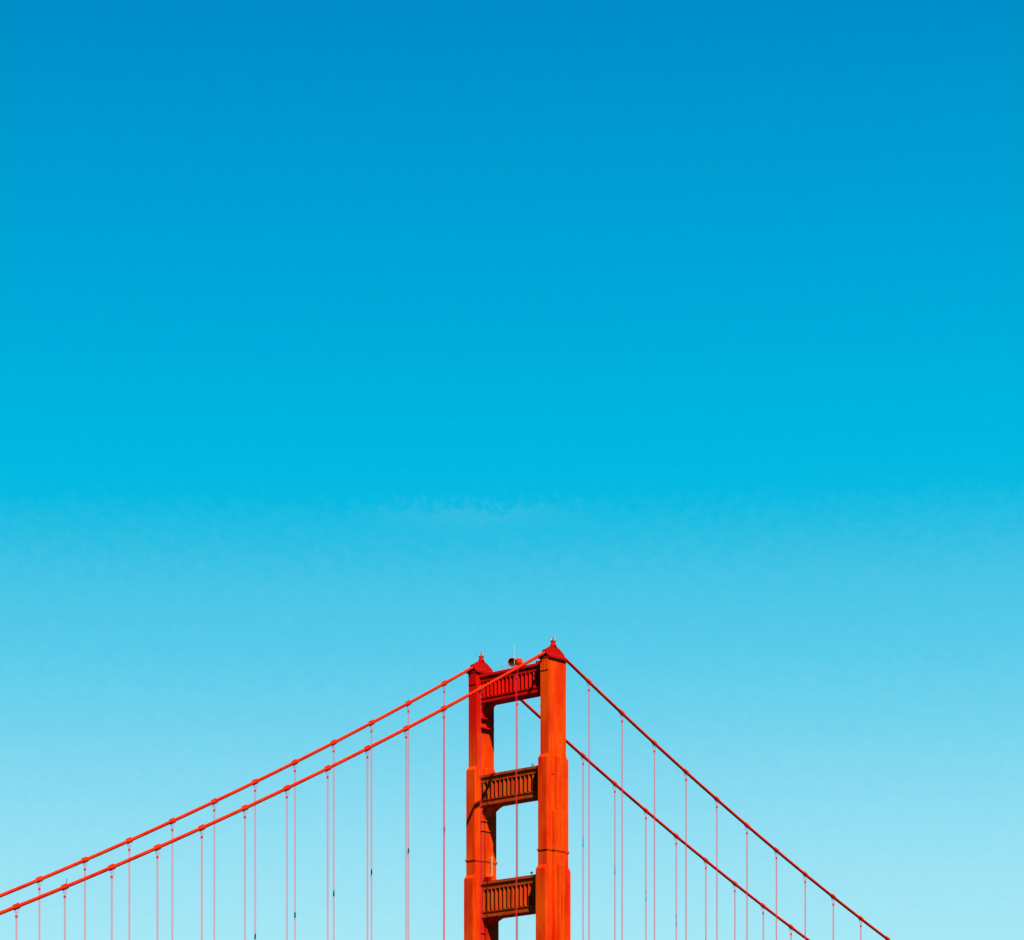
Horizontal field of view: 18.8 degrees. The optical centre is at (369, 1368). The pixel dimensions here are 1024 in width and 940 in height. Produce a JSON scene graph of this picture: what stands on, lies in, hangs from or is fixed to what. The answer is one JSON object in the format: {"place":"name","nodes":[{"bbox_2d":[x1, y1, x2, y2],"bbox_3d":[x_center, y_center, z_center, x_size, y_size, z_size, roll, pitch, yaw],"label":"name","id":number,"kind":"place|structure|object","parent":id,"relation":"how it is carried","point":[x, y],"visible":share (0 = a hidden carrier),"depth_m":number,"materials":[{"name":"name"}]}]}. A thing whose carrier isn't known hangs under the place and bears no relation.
{"place":"outdoors","nodes":[
{"label":"outdoors","id":0,"kind":"place"},
{"bbox_2d":[484,877,491,881],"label":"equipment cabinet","id":1,"kind":"object","parent":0,"point":[487,878],"visible":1,"depth_m":900.33,"materials":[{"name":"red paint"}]},
{"bbox_2d":[0,0,1023,939],"label":"sky","id":2,"kind":"structure","parent":0,"point":[353,353],"materials":[{"name":"blue"}]},
{"bbox_3d":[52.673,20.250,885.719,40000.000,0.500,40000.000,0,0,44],"label":"water","id":3,"kind":"structure","parent":0,"visible":0},
{"bbox_2d":[464,646,570,939],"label":"bridge tower","id":4,"kind":"structure","parent":3,"relation":"in","point":[544,893],"depth_m":891.31,"materials":[{"name":"orange metal"}]},
{"bbox_2d":[0,666,809,939],"bbox_3d":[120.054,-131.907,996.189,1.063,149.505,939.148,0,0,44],"label":"cable","id":5,"kind":"object","parent":4,"relation":"attached to","point":[83,860],"visible":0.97,"depth_m":866.32,"materials":[{"name":"paint"}]},
{"bbox_2d":[37,880,41,939],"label":"suspender rope","id":6,"kind":"object","parent":5,"relation":"hanging from","point":[39,888],"visible":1,"depth_m":782.66,"materials":[{"name":"paint"}]},
{"bbox_2d":[127,840,131,939],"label":"suspender rope","id":7,"kind":"object","parent":5,"relation":"hanging from","point":[128,889],"visible":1,"depth_m":804.87,"materials":[{"name":"paint"}]},
{"bbox_2d":[171,821,174,939],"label":"suspender rope","id":8,"kind":"object","parent":5,"relation":"hanging from","point":[172,829],"visible":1,"depth_m":816.09,"materials":[{"name":"paint"}]},
{"bbox_2d":[212,801,216,939],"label":"suspender rope","id":9,"kind":"object","parent":5,"relation":"hanging from","point":[213,870],"visible":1,"depth_m":826.94,"materials":[{"name":"paint"}]},
{"bbox_2d":[253,785,256,939],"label":"suspender rope","id":10,"kind":"object","parent":5,"relation":"hanging from","point":[254,864],"visible":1,"depth_m":837.93,"materials":[{"name":"paint"}]},
{"bbox_2d":[293,766,296,939],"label":"suspender rope","id":11,"kind":"object","parent":5,"relation":"hanging from","point":[295,854],"visible":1,"depth_m":848.99,"materials":[{"name":"paint"}]},
{"bbox_2d":[332,745,335,939],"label":"suspender rope","id":12,"kind":"object","parent":5,"relation":"hanging from","point":[334,844],"visible":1,"depth_m":860.01,"materials":[{"name":"paint"}]},
{"bbox_2d":[370,722,373,939],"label":"suspender rope","id":13,"kind":"object","parent":5,"relation":"hanging from","point":[371,731],"visible":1,"depth_m":870.83,"materials":[{"name":"paint"}]},
{"bbox_2d":[406,702,410,939],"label":"suspender rope","id":14,"kind":"object","parent":5,"relation":"hanging from","point":[408,711],"visible":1,"depth_m":881.87,"materials":[{"name":"paint"}]},
{"bbox_2d":[581,759,584,939],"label":"suspender rope","id":15,"kind":"object","parent":5,"relation":"hanging from","point":[582,847],"visible":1,"depth_m":938.35,"materials":[{"name":"paint"}]},
{"bbox_2d":[613,786,616,939],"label":"suspender rope","id":16,"kind":"object","parent":5,"relation":"hanging from","point":[615,861],"visible":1,"depth_m":949.38,"materials":[{"name":"paint"}]},
{"bbox_2d":[644,813,647,939],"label":"suspender rope","id":17,"kind":"object","parent":5,"relation":"hanging from","point":[646,875],"visible":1,"depth_m":960.40,"materials":[{"name":"paint"}]},
{"bbox_2d":[704,863,707,939],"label":"suspender rope","id":18,"kind":"object","parent":5,"relation":"hanging from","point":[706,901],"visible":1,"depth_m":982.45,"materials":[{"name":"paint"}]},
{"bbox_2d":[733,886,736,939],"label":"suspender rope","id":19,"kind":"object","parent":5,"relation":"hanging from","point":[735,911],"visible":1,"depth_m":993.47,"materials":[{"name":"paint"}]},
{"bbox_2d":[0,651,890,939],"bbox_3d":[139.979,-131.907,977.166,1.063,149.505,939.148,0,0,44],"label":"cable","id":20,"kind":"object","parent":4,"relation":"attached to","point":[370,747],"visible":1,"depth_m":846.86,"materials":[{"name":"paint"}]},
{"bbox_2d":[14,906,18,939],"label":"suspender rope","id":21,"kind":"object","parent":20,"relation":"hanging from","point":[16,916],"visible":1,"depth_m":741.58,"materials":[{"name":"paint"}]},
{"bbox_2d":[63,889,66,939],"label":"suspender rope","id":22,"kind":"object","parent":20,"relation":"hanging from","point":[64,896],"visible":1,"depth_m":752.79,"materials":[{"name":"paint"}]},
{"bbox_2d":[110,870,113,939],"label":"suspender rope","id":23,"kind":"object","parent":20,"relation":"hanging from","point":[112,902],"visible":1,"depth_m":763.81,"materials":[{"name":"paint"}]},
{"bbox_2d":[155,847,159,939],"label":"suspender rope","id":24,"kind":"object","parent":20,"relation":"hanging from","point":[157,856],"visible":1,"depth_m":774.65,"materials":[{"name":"paint"}]},
{"bbox_2d":[200,830,203,939],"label":"suspender rope","id":25,"kind":"object","parent":20,"relation":"hanging from","point":[202,883],"visible":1,"depth_m":785.85,"materials":[{"name":"paint"}]},
{"bbox_2d":[243,812,246,939],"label":"suspender rope","id":26,"kind":"object","parent":20,"relation":"hanging from","point":[245,873],"visible":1,"depth_m":796.91,"materials":[{"name":"paint"}]},
{"bbox_2d":[285,791,288,939],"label":"suspender rope","id":27,"kind":"object","parent":20,"relation":"hanging from","point":[287,863],"visible":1,"depth_m":807.90,"materials":[{"name":"paint"}]},
{"bbox_2d":[326,770,329,939],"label":"suspender rope","id":28,"kind":"object","parent":20,"relation":"hanging from","point":[327,776],"visible":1,"depth_m":818.94,"materials":[{"name":"paint"}]},
{"bbox_2d":[366,748,369,939],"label":"suspender rope","id":29,"kind":"object","parent":20,"relation":"hanging from","point":[367,757],"visible":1,"depth_m":829.75,"materials":[{"name":"paint"}]},
{"bbox_2d":[404,732,407,939],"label":"suspender rope","id":30,"kind":"object","parent":20,"relation":"hanging from","point":[405,834],"visible":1,"depth_m":840.96,"materials":[{"name":"paint"}]},
{"bbox_2d":[442,712,445,939],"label":"suspender rope","id":31,"kind":"object","parent":20,"relation":"hanging from","point":[444,824],"visible":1,"depth_m":851.99,"materials":[{"name":"paint"}]},
{"bbox_2d":[479,689,482,939],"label":"suspender rope","id":32,"kind":"object","parent":20,"relation":"hanging from","point":[480,697],"visible":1,"depth_m":862.83,"materials":[{"name":"paint"}]},
{"bbox_2d":[514,668,518,939],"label":"suspender rope","id":33,"kind":"object","parent":20,"relation":"hanging from","point":[516,676],"visible":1,"depth_m":873.86,"materials":[{"name":"paint"}]},
{"bbox_2d":[587,685,590,939],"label":"suspender rope","id":34,"kind":"object","parent":20,"relation":"hanging from","point":[589,812],"visible":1,"depth_m":897.30,"materials":[{"name":"paint"}]},
{"bbox_2d":[620,716,623,939],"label":"suspender rope","id":35,"kind":"object","parent":20,"relation":"hanging from","point":[621,825],"visible":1,"depth_m":908.30,"materials":[{"name":"paint"}]},
{"bbox_2d":[652,743,656,939],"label":"suspender rope","id":36,"kind":"object","parent":20,"relation":"hanging from","point":[654,751],"visible":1,"depth_m":919.15,"materials":[{"name":"paint"}]},
{"bbox_2d":[684,775,687,939],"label":"suspender rope","id":37,"kind":"object","parent":20,"relation":"hanging from","point":[685,855],"visible":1,"depth_m":930.35,"materials":[{"name":"paint"}]},
{"bbox_2d":[715,802,718,939],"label":"suspender rope","id":38,"kind":"object","parent":20,"relation":"hanging from","point":[717,869],"visible":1,"depth_m":941.38,"materials":[{"name":"paint"}]},
{"bbox_2d":[745,829,748,939],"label":"suspender rope","id":39,"kind":"object","parent":20,"relation":"hanging from","point":[746,884],"visible":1,"depth_m":952.40,"materials":[{"name":"paint"}]},
{"bbox_2d":[774,850,778,939],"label":"suspender rope","id":40,"kind":"object","parent":20,"relation":"hanging from","point":[776,858],"visible":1,"depth_m":963.24,"materials":[{"name":"paint"}]},
{"bbox_2d":[831,896,834,939],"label":"suspender rope","id":41,"kind":"object","parent":20,"relation":"hanging from","point":[833,917],"visible":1,"depth_m":985.28,"materials":[{"name":"paint"}]},
{"bbox_2d":[478,652,484,660],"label":"beacon","id":42,"kind":"object","parent":4,"relation":"on","point":[481,656],"visible":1,"depth_m":904.17,"materials":[{"name":"red paint"}]},
{"bbox_2d":[490,856,492,875],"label":"ladder","id":43,"kind":"object","parent":4,"relation":"attached to","point":[491,858],"visible":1,"depth_m":903.43,"materials":[{"name":"orange metal"}]},
{"bbox_2d":[508,658,514,667],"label":"drum antenna","id":44,"kind":"object","parent":4,"relation":"on","point":[511,661],"visible":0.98,"depth_m":896.50,"materials":[{"name":"orange paint"}]},
{"bbox_2d":[515,658,522,664],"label":"drum antenna","id":45,"kind":"object","parent":4,"relation":"on","point":[518,661],"visible":0.81,"depth_m":894.01,"materials":[{"name":"orange paint"}]},
{"bbox_2d":[550,636,556,645],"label":"beacon","id":46,"kind":"object","parent":4,"relation":"on","point":[552,641],"visible":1,"depth_m":885.12,"materials":[{"name":"red paint"}]}
]}

